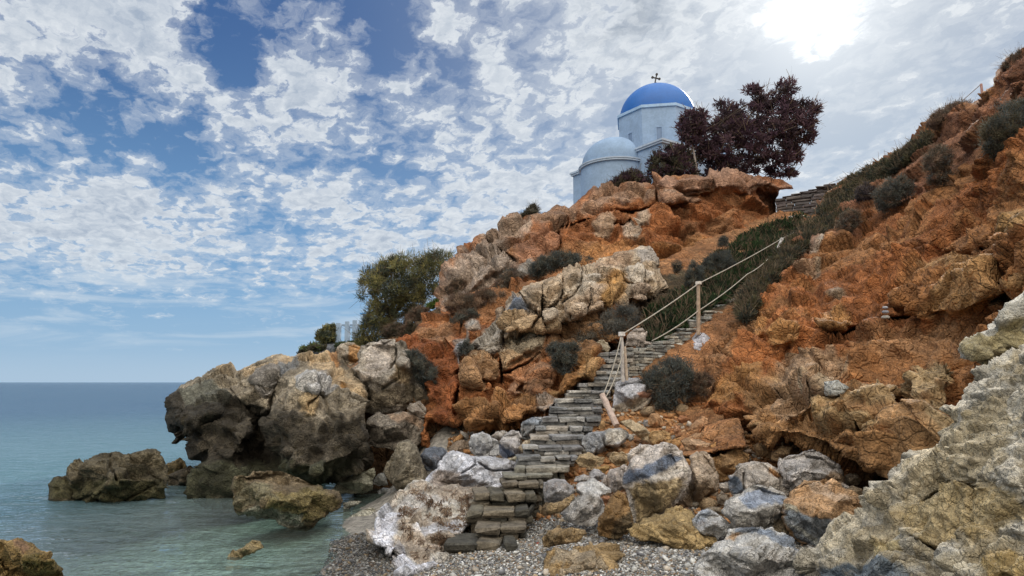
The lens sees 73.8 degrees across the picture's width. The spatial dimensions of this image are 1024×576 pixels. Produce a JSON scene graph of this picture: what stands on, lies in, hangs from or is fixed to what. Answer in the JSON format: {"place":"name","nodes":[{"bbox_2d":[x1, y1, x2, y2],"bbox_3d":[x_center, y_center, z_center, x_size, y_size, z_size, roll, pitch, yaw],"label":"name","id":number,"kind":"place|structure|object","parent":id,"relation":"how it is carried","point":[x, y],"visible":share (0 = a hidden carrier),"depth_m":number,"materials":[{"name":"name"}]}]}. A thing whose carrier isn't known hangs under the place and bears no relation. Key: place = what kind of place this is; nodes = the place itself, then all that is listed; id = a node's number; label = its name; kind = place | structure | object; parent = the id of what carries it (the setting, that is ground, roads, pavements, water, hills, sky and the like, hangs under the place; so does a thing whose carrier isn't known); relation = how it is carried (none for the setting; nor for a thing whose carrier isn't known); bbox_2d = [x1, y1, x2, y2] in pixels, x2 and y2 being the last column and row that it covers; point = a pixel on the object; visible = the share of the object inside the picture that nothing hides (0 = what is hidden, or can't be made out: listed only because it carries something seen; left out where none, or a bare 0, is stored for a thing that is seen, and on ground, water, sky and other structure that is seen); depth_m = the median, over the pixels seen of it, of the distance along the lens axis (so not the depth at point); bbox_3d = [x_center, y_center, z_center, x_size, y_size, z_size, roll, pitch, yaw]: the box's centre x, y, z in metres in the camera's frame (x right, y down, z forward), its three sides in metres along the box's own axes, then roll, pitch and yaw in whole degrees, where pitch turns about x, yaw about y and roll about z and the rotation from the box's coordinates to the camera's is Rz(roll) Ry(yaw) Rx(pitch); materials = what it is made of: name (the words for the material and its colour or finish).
{"place":"outdoors","nodes":[
{"label":"outdoors","id":0,"kind":"place"},
{"bbox_2d":[0,382,382,575],"bbox_3d":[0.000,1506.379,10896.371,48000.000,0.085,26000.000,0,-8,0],"label":"sea","id":1,"kind":"structure","parent":0,"point":[49,431],"depth_m":24.11,"materials":[{"name":"liquid"}]},
{"bbox_2d":[0,537,62,575],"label":"sea rock","id":2,"kind":"object","parent":1,"relation":"in","point":[20,557],"visible":1,"depth_m":7.13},
{"bbox_2d":[48,449,168,502],"bbox_3d":[-8.061,3.840,13.751,2.490,1.140,1.365,-4,-9,27],"label":"sea rock","id":3,"kind":"object","parent":1,"relation":"in","point":[115,476],"visible":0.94,"depth_m":13.50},
{"bbox_2d":[166,457,186,474],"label":"sea rock","id":4,"kind":"object","parent":1,"relation":"in","point":[179,463],"visible":0.59,"depth_m":15.95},
{"bbox_2d":[167,465,193,485],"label":"sea rock","id":5,"kind":"object","parent":1,"relation":"in","point":[177,478],"visible":0.6,"depth_m":15.42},
{"bbox_2d":[227,540,263,559],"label":"sea rock","id":6,"kind":"object","parent":1,"relation":"on","point":[251,547],"visible":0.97,"depth_m":9.15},
{"bbox_2d":[164,350,373,513],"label":"sea crag","id":7,"kind":"structure","parent":1,"relation":"in","point":[301,416],"depth_m":14.14,"materials":[{"name":"stone"}]},
{"bbox_2d":[336,342,359,365],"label":"boulder","id":8,"kind":"object","parent":7,"relation":"on","point":[348,351],"visible":0.94,"depth_m":17.12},
{"bbox_2d":[333,468,375,493],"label":"boulder","id":9,"kind":"object","parent":7,"relation":"on","point":[362,483],"visible":0.91,"depth_m":13.67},
{"bbox_2d":[230,470,342,531],"bbox_3d":[-3.707,3.492,11.213,1.790,0.912,1.302,-6,-10,39],"label":"sea rock","id":10,"kind":"object","parent":1,"relation":"in","point":[283,499],"visible":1,"depth_m":10.99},
{"bbox_2d":[312,341,343,353],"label":"headland","id":11,"kind":"structure","parent":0,"point":[330,348],"depth_m":55.92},
{"bbox_2d":[296,341,326,353],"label":"shrub","id":12,"kind":"object","parent":11,"relation":"on","point":[317,347],"visible":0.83,"depth_m":53.60,"materials":[{"name":"green plant"}]},
{"bbox_2d":[314,322,338,343],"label":"shrub","id":13,"kind":"object","parent":11,"relation":"on","point":[325,332],"visible":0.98,"depth_m":59.70,"materials":[{"name":"green plant"}]},
{"bbox_2d":[336,320,365,341],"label":"pergola","id":14,"kind":"object","parent":11,"relation":"on","point":[347,325],"visible":0.46,"depth_m":59.91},
{"bbox_2d":[354,397,429,494],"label":"cliff","id":15,"kind":"structure","parent":0,"point":[382,456],"depth_m":15.40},
{"bbox_2d":[352,339,428,414],"bbox_3d":[-2.985,2.052,15.871,1.765,1.776,1.361,-6,-10,37],"label":"boulder","id":16,"kind":"object","parent":15,"relation":"on","point":[382,369],"visible":0.97,"depth_m":15.54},
{"bbox_2d":[346,309,440,367],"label":"hillside","id":17,"kind":"structure","parent":0,"point":[435,311],"depth_m":26.02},
{"bbox_2d":[342,242,454,346],"bbox_3d":[-4.490,0.328,27.648,4.184,4.938,3.685,-6,-10,37],"label":"tamarisk tree","id":18,"kind":"object","parent":17,"relation":"on","point":[410,290],"visible":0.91,"depth_m":27.27,"materials":[{"name":"green plant"}]},
{"bbox_2d":[402,301,438,322],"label":"shrub","id":19,"kind":"object","parent":17,"relation":"on","point":[414,313],"visible":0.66,"depth_m":22.46,"materials":[{"name":"green plant"}]},
{"bbox_2d":[32,299,863,575],"bbox_3d":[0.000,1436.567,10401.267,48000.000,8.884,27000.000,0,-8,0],"label":"ground","id":20,"kind":"structure","parent":0,"point":[354,525],"depth_m":12.13,"materials":[{"name":"gravel"}]},
{"bbox_2d":[373,473,387,485],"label":"boulder","id":21,"kind":"object","parent":20,"relation":"on","point":[380,479],"visible":0.98,"depth_m":13.39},
{"bbox_2d":[383,439,427,489],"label":"boulder","id":22,"kind":"object","parent":20,"relation":"on","point":[404,467],"visible":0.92,"depth_m":12.62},
{"bbox_2d":[365,479,477,575],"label":"boulder","id":23,"kind":"object","parent":20,"relation":"on","point":[387,533],"visible":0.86,"depth_m":9.18,"materials":[{"name":"stone"}]},
{"bbox_2d":[393,483,473,558],"bbox_3d":[-1.139,3.138,9.379,1.237,0.645,2.260,0,-8,0],"label":"dry seaweed","id":24,"kind":"object","parent":23,"relation":"on","point":[429,502],"visible":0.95,"depth_m":9.58,"materials":[{"name":"beige plant"}]},
{"bbox_2d":[421,446,446,471],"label":"boulder","id":25,"kind":"object","parent":20,"relation":"on","point":[431,457],"visible":0.82,"depth_m":13.06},
{"bbox_2d":[425,450,515,487],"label":"boulder","id":26,"kind":"object","parent":20,"relation":"on","point":[461,469],"visible":0.78,"depth_m":11.51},
{"bbox_2d":[469,431,499,456],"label":"boulder","id":27,"kind":"object","parent":26,"relation":"on","point":[482,443],"visible":0.89,"depth_m":12.38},
{"bbox_2d":[499,430,522,457],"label":"boulder","id":28,"kind":"object","parent":26,"relation":"on","point":[509,444],"visible":0.91,"depth_m":12.20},
{"bbox_2d":[545,494,573,514],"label":"boulder","id":29,"kind":"object","parent":20,"relation":"on","point":[557,507],"visible":1,"depth_m":8.96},
{"bbox_2d":[315,507,814,575],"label":"shingle","id":30,"kind":"object","parent":20,"relation":"on","point":[460,561],"visible":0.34,"depth_m":8.21,"materials":[{"name":"gravel"}]},
{"bbox_2d":[542,525,586,547],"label":"boulder","id":31,"kind":"object","parent":30,"relation":"on","point":[558,535],"visible":1,"depth_m":7.96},
{"bbox_2d":[560,477,610,526],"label":"boulder","id":32,"kind":"object","parent":30,"relation":"on","point":[586,507],"visible":0.99,"depth_m":9.17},
{"bbox_2d":[543,478,574,502],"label":"boulder","id":33,"kind":"object","parent":32,"relation":"on","point":[555,490],"visible":0.92,"depth_m":9.32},
{"bbox_2d":[597,490,633,539],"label":"boulder","id":34,"kind":"object","parent":30,"relation":"on","point":[615,520],"visible":0.98,"depth_m":8.65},
{"bbox_2d":[721,484,789,535],"bbox_3d":[3.054,2.792,8.517,1.005,0.630,0.681,7,-11,-43],"label":"boulder","id":35,"kind":"object","parent":30,"relation":"on","point":[757,505],"visible":0.82,"depth_m":8.35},
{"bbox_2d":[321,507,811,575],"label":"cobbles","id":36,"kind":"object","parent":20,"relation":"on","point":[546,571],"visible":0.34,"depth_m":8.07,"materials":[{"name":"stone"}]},
{"bbox_2d":[543,542,623,575],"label":"boulder","id":37,"kind":"object","parent":20,"relation":"on","point":[604,556],"visible":0.9,"depth_m":7.47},
{"bbox_2d":[444,298,734,553],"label":"stone staircase","id":38,"kind":"structure","parent":20,"relation":"on","point":[506,512],"depth_m":11.19,"materials":[{"name":"stone"}]},
{"bbox_2d":[520,417,541,439],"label":"boulder","id":39,"kind":"object","parent":38,"relation":"on","point":[528,427],"visible":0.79,"depth_m":12.62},
{"bbox_2d":[625,328,651,347],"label":"boulder","id":40,"kind":"object","parent":38,"relation":"on","point":[636,337],"visible":0.99,"depth_m":15.08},
{"bbox_2d":[575,452,604,467],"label":"stone","id":41,"kind":"object","parent":20,"relation":"on","point":[588,460],"visible":1,"depth_m":10.73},
{"bbox_2d":[589,469,604,480],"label":"boulder","id":42,"kind":"object","parent":20,"relation":"on","point":[598,474],"visible":0.76,"depth_m":10.32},
{"bbox_2d":[582,428,628,454],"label":"boulder","id":43,"kind":"object","parent":20,"relation":"on","point":[595,442],"visible":0.97,"depth_m":11.58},
{"bbox_2d":[601,464,627,492],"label":"boulder","id":44,"kind":"object","parent":20,"relation":"on","point":[612,479],"visible":0.89,"depth_m":9.96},
{"bbox_2d":[608,451,627,466],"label":"stone","id":45,"kind":"object","parent":20,"relation":"on","point":[617,459],"visible":0.97,"depth_m":10.74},
{"bbox_2d":[612,377,651,411],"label":"boulder","id":46,"kind":"object","parent":20,"relation":"on","point":[633,394],"visible":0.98,"depth_m":13.23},
{"bbox_2d":[618,332,628,381],"bbox_3d":[2.184,1.359,13.445,0.169,0.984,0.148,5,-10,-34],"label":"rope post","id":47,"kind":"object","parent":46,"relation":"on","point":[624,366],"visible":0.99,"depth_m":13.41,"materials":[{"name":"brown wood"}]},
{"bbox_2d":[625,232,793,332],"bbox_3d":[6.033,-0.562,18.164,0.327,4.232,11.740,-6,-10,39],"label":"rope","id":48,"kind":"object","parent":47,"relation":"attached to","point":[696,285],"visible":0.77,"depth_m":15.47,"materials":[{"name":"beige fabric"}]},
{"bbox_2d":[447,377,862,527],"bbox_3d":[2.352,2.662,12.070,7.392,2.454,5.849,0,-8,0],"label":"rubble","id":49,"kind":"object","parent":20,"relation":"on","point":[571,473],"visible":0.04,"depth_m":11.81,"materials":[{"name":"stone"}]},
{"bbox_2d":[447,439,469,452],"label":"boulder","id":50,"kind":"object","parent":49,"relation":"on","point":[460,445],"visible":0.78,"depth_m":13.61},
{"bbox_2d":[599,393,619,427],"bbox_3d":[1.812,2.271,12.706,0.129,0.628,0.535,4,-9,-27],"label":"rope post","id":51,"kind":"object","parent":49,"relation":"on","point":[610,412],"visible":1,"depth_m":12.65,"materials":[{"name":"brown wood"}]},
{"bbox_2d":[685,416,707,433],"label":"stone","id":52,"kind":"object","parent":49,"relation":"on","point":[699,424],"visible":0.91,"depth_m":11.98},
{"bbox_2d":[728,461,789,495],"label":"boulder","id":53,"kind":"object","parent":49,"relation":"on","point":[744,476],"visible":0.75,"depth_m":9.71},
{"bbox_2d":[647,413,663,427],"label":"stone","id":54,"kind":"object","parent":20,"relation":"on","point":[655,419],"visible":1,"depth_m":12.58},
{"bbox_2d":[622,442,691,522],"bbox_3d":[2.012,2.809,9.760,0.844,1.150,1.107,-8,-11,44],"label":"boulder","id":55,"kind":"object","parent":20,"relation":"on","point":[656,478],"visible":0.94,"depth_m":9.62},
{"bbox_2d":[627,505,716,550],"bbox_3d":[1.990,2.993,8.429,0.960,0.448,0.827,3,-9,-23],"label":"boulder","id":56,"kind":"object","parent":20,"relation":"on","point":[673,527],"visible":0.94,"depth_m":8.33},
{"bbox_2d":[692,508,731,540],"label":"boulder","id":57,"kind":"object","parent":56,"relation":"on","point":[707,522],"visible":0.95,"depth_m":8.35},
{"bbox_2d":[679,451,718,507],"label":"boulder","id":58,"kind":"object","parent":20,"relation":"on","point":[704,481],"visible":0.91,"depth_m":10.08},
{"bbox_2d":[712,448,749,482],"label":"boulder","id":59,"kind":"object","parent":20,"relation":"on","point":[726,462],"visible":0.84,"depth_m":10.63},
{"bbox_2d":[694,526,804,575],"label":"boulder","id":60,"kind":"object","parent":20,"relation":"on","point":[753,551],"visible":0.92,"depth_m":6.70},
{"bbox_2d":[781,478,861,545],"bbox_3d":[3.782,2.743,8.347,1.067,0.795,0.703,4,-9,-29],"label":"boulder","id":61,"kind":"object","parent":20,"relation":"on","point":[811,511],"visible":0.88,"depth_m":8.17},
{"bbox_2d":[792,344,1023,575],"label":"rock","id":62,"kind":"object","parent":20,"relation":"on","point":[951,503],"visible":1,"depth_m":5.54,"materials":[{"name":"stone"}]},
{"bbox_2d":[0,0,1023,381],"label":"sky","id":63,"kind":"structure","parent":0,"point":[189,188],"materials":[{"name":"blue"}]},
{"bbox_2d":[395,277,634,447],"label":"cliff","id":64,"kind":"structure","parent":0,"point":[496,381],"depth_m":15.04,"materials":[{"name":"stone"}]},
{"bbox_2d":[376,319,402,339],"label":"shrub","id":65,"kind":"object","parent":64,"relation":"on","point":[389,330],"visible":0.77,"depth_m":19.94,"materials":[{"name":"green plant"}]},
{"bbox_2d":[366,411,423,450],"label":"boulder","id":66,"kind":"object","parent":64,"relation":"on","point":[390,431],"visible":0.95,"depth_m":14.40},
{"bbox_2d":[407,401,426,417],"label":"boulder","id":67,"kind":"object","parent":66,"relation":"on","point":[418,409],"visible":0.98,"depth_m":14.76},
{"bbox_2d":[394,316,418,336],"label":"shrub","id":68,"kind":"object","parent":64,"relation":"on","point":[407,325],"visible":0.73,"depth_m":18.52,"materials":[{"name":"green plant"}]},
{"bbox_2d":[402,342,444,387],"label":"shrub","id":69,"kind":"object","parent":64,"relation":"on","point":[419,363],"visible":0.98,"depth_m":15.71,"materials":[{"name":"green plant"}]},
{"bbox_2d":[447,302,485,326],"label":"shrub","id":70,"kind":"object","parent":64,"relation":"on","point":[462,315],"visible":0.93,"depth_m":18.18,"materials":[{"name":"green plant"}]},
{"bbox_2d":[455,334,479,355],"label":"shrub","id":71,"kind":"object","parent":64,"relation":"on","point":[465,346],"visible":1,"depth_m":15.52,"materials":[{"name":"green plant"}]},
{"bbox_2d":[440,284,508,313],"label":"shrub","id":72,"kind":"object","parent":64,"relation":"on","point":[460,300],"visible":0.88,"depth_m":19.35,"materials":[{"name":"green plant"}]},
{"bbox_2d":[488,263,521,288],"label":"shrub","id":73,"kind":"object","parent":64,"relation":"on","point":[503,281],"visible":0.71,"depth_m":20.27,"materials":[{"name":"green plant"}]},
{"bbox_2d":[524,246,596,279],"bbox_3d":[1.426,-0.698,20.890,2.427,1.310,1.533,0,-8,0],"label":"shrub","id":74,"kind":"object","parent":64,"relation":"on","point":[556,260],"visible":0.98,"depth_m":20.70,"materials":[{"name":"green plant"}]},
{"bbox_2d":[541,332,582,374],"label":"shrub","id":75,"kind":"object","parent":64,"relation":"on","point":[566,358],"visible":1,"depth_m":14.18,"materials":[{"name":"green plant"}]},
{"bbox_2d":[570,301,642,347],"bbox_3d":[2.272,0.941,16.192,1.844,1.370,1.413,0,-8,0],"label":"shrub","id":76,"kind":"object","parent":64,"relation":"on","point":[615,320],"visible":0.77,"depth_m":16.05,"materials":[{"name":"green plant"}]},
{"bbox_2d":[496,246,668,339],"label":"cliff","id":77,"kind":"structure","parent":0,"point":[576,293],"depth_m":17.21,"materials":[{"name":"stone"}]},
{"bbox_2d":[433,167,792,311],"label":"cliff","id":78,"kind":"structure","parent":0,"point":[665,216],"depth_m":25.38,"materials":[{"name":"stone"}]},
{"bbox_2d":[441,274,469,295],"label":"shrub","id":79,"kind":"object","parent":78,"relation":"on","point":[454,286],"visible":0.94,"depth_m":21.34,"materials":[{"name":"green plant"}]},
{"bbox_2d":[521,200,542,216],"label":"shrub","id":80,"kind":"object","parent":78,"relation":"on","point":[531,209],"visible":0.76,"depth_m":26.41,"materials":[{"name":"green plant"}]},
{"bbox_2d":[599,166,652,186],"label":"shrub","id":81,"kind":"object","parent":78,"relation":"on","point":[635,174],"visible":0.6,"depth_m":29.65,"materials":[{"name":"green plant"}]},
{"bbox_2d":[569,73,745,203],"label":"chapel","id":82,"kind":"structure","parent":78,"relation":"on","point":[648,115],"depth_m":37.59,"materials":[{"name":"white paint"}]},
{"bbox_2d":[644,140,702,178],"bbox_3d":[7.188,-5.550,30.619,2.454,2.426,2.299,7,-11,-41],"label":"shrub","id":83,"kind":"object","parent":78,"relation":"on","point":[662,166],"visible":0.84,"depth_m":30.32,"materials":[{"name":"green plant"}]},
{"bbox_2d":[672,102,714,174],"bbox_3d":[8.141,-6.582,30.715,2.310,3.682,1.690,0,-8,0],"label":"cedar tree","id":84,"kind":"object","parent":78,"relation":"on","point":[691,124],"visible":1,"depth_m":30.46,"materials":[{"name":"purple plant"}]},
{"bbox_2d":[671,69,827,179],"bbox_3d":[10.545,-7.377,31.692,8.416,5.902,3.598,0,-8,0],"label":"cedar tree","id":85,"kind":"object","parent":78,"relation":"on","point":[737,128],"visible":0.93,"depth_m":31.04,"materials":[{"name":"purple plant"}]},
{"bbox_2d":[630,209,814,455],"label":"hillside","id":86,"kind":"structure","parent":0,"point":[722,432],"depth_m":15.38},
{"bbox_2d":[621,419,649,442],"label":"stone","id":87,"kind":"object","parent":86,"relation":"on","point":[640,431],"visible":0.94,"depth_m":11.76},
{"bbox_2d":[648,430,671,445],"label":"stone","id":88,"kind":"object","parent":86,"relation":"on","point":[658,437],"visible":0.8,"depth_m":11.59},
{"bbox_2d":[634,351,697,413],"bbox_3d":[3.109,1.954,13.488,1.409,1.554,1.202,7,-10,-40],"label":"shrub","id":89,"kind":"object","parent":86,"relation":"on","point":[667,387],"visible":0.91,"depth_m":13.27,"materials":[{"name":"green plant"}]},
{"bbox_2d":[681,257,706,288],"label":"shrub","id":90,"kind":"object","parent":86,"relation":"on","point":[697,271],"visible":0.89,"depth_m":19.45,"materials":[{"name":"green plant"}]},
{"bbox_2d":[681,437,711,450],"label":"stone","id":91,"kind":"object","parent":86,"relation":"on","point":[689,443],"visible":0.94,"depth_m":11.16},
{"bbox_2d":[692,333,709,350],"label":"boulder","id":92,"kind":"object","parent":86,"relation":"on","point":[701,338],"visible":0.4,"depth_m":15.57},
{"bbox_2d":[695,281,701,334],"bbox_3d":[4.302,0.461,15.684,0.151,1.234,0.150,8,-11,-44],"label":"rope post","id":93,"kind":"object","parent":92,"relation":"on","point":[698,313],"visible":1,"depth_m":15.65,"materials":[{"name":"brown wood"}]},
{"bbox_2d":[652,259,767,340],"bbox_3d":[5.328,0.129,17.084,0.348,2.686,6.620,-7,-11,42],"label":"rope","id":94,"kind":"object","parent":93,"relation":"attached to","point":[705,306],"visible":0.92,"depth_m":15.86,"materials":[{"name":"beige fabric"}]},
{"bbox_2d":[702,247,737,274],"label":"shrub","id":95,"kind":"object","parent":86,"relation":"on","point":[712,260],"visible":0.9,"depth_m":20.59,"materials":[{"name":"green plant"}]},
{"bbox_2d":[637,209,807,341],"bbox_3d":[7.162,-0.781,21.614,2.419,6.253,14.582,-6,-10,38],"label":"ground cover","id":96,"kind":"object","parent":86,"relation":"on","point":[684,307],"visible":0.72,"depth_m":19.28,"materials":[{"name":"green plant"}]},
{"bbox_2d":[775,183,835,214],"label":"stone wall","id":97,"kind":"structure","parent":86,"relation":"on","point":[802,200],"depth_m":27.87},
{"bbox_2d":[724,127,935,324],"bbox_3d":[10.096,-2.115,20.421,4.283,7.434,12.934,-6,-10,39],"label":"scrub","id":98,"kind":"object","parent":86,"relation":"on","point":[747,301],"visible":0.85,"depth_m":21.62,"materials":[{"name":"green plant"}]},
{"bbox_2d":[688,48,1023,488],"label":"hillside","id":99,"kind":"structure","parent":0,"point":[821,355],"depth_m":12.74,"materials":[{"name":"stone"}]},
{"bbox_2d":[686,366,718,398],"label":"shrub","id":100,"kind":"object","parent":99,"relation":"on","point":[705,380],"visible":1,"depth_m":13.21,"materials":[{"name":"brown plant"}]},
{"bbox_2d":[753,441,771,457],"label":"stone","id":101,"kind":"object","parent":99,"relation":"on","point":[761,450],"visible":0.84,"depth_m":10.94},
{"bbox_2d":[771,445,791,460],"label":"stone","id":102,"kind":"object","parent":99,"relation":"on","point":[781,451],"visible":0.96,"depth_m":10.64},
{"bbox_2d":[777,449,848,490],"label":"boulder","id":103,"kind":"object","parent":99,"relation":"on","point":[795,471],"visible":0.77,"depth_m":9.63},
{"bbox_2d":[833,206,866,233],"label":"shrub","id":104,"kind":"object","parent":99,"relation":"on","point":[852,217],"visible":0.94,"depth_m":19.96,"materials":[{"name":"green plant"}]},
{"bbox_2d":[845,473,861,485],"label":"stone","id":105,"kind":"object","parent":99,"relation":"on","point":[853,479],"visible":0.94,"depth_m":9.90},
{"bbox_2d":[850,178,878,204],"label":"shrub","id":106,"kind":"object","parent":99,"relation":"on","point":[864,191],"visible":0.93,"depth_m":22.33,"materials":[{"name":"green plant"}]},
{"bbox_2d":[869,171,921,215],"bbox_3d":[11.072,-2.727,19.727,1.756,1.545,1.184,0,-8,0],"label":"shrub","id":107,"kind":"object","parent":99,"relation":"on","point":[892,192],"visible":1,"depth_m":19.60,"materials":[{"name":"green plant"}]},
{"bbox_2d":[918,138,958,189],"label":"shrub","id":108,"kind":"object","parent":99,"relation":"on","point":[935,160],"visible":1,"depth_m":18.09,"materials":[{"name":"green plant"}]},
{"bbox_2d":[922,91,972,131],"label":"shrub","id":109,"kind":"object","parent":99,"relation":"on","point":[936,119],"visible":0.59,"depth_m":21.38,"materials":[{"name":"green plant"}]},
{"bbox_2d":[958,291,1023,364],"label":"rock","id":110,"kind":"object","parent":99,"relation":"on","point":[1002,334],"visible":0.88,"depth_m":7.66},
{"bbox_2d":[965,88,1023,161],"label":"shrub","id":111,"kind":"object","parent":99,"relation":"on","point":[992,134],"visible":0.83,"depth_m":14.97,"materials":[{"name":"green plant"}]},
{"bbox_2d":[992,45,1023,72],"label":"shrub","id":112,"kind":"object","parent":99,"relation":"on","point":[1012,57],"visible":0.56,"depth_m":18.54,"materials":[{"name":"green plant"}]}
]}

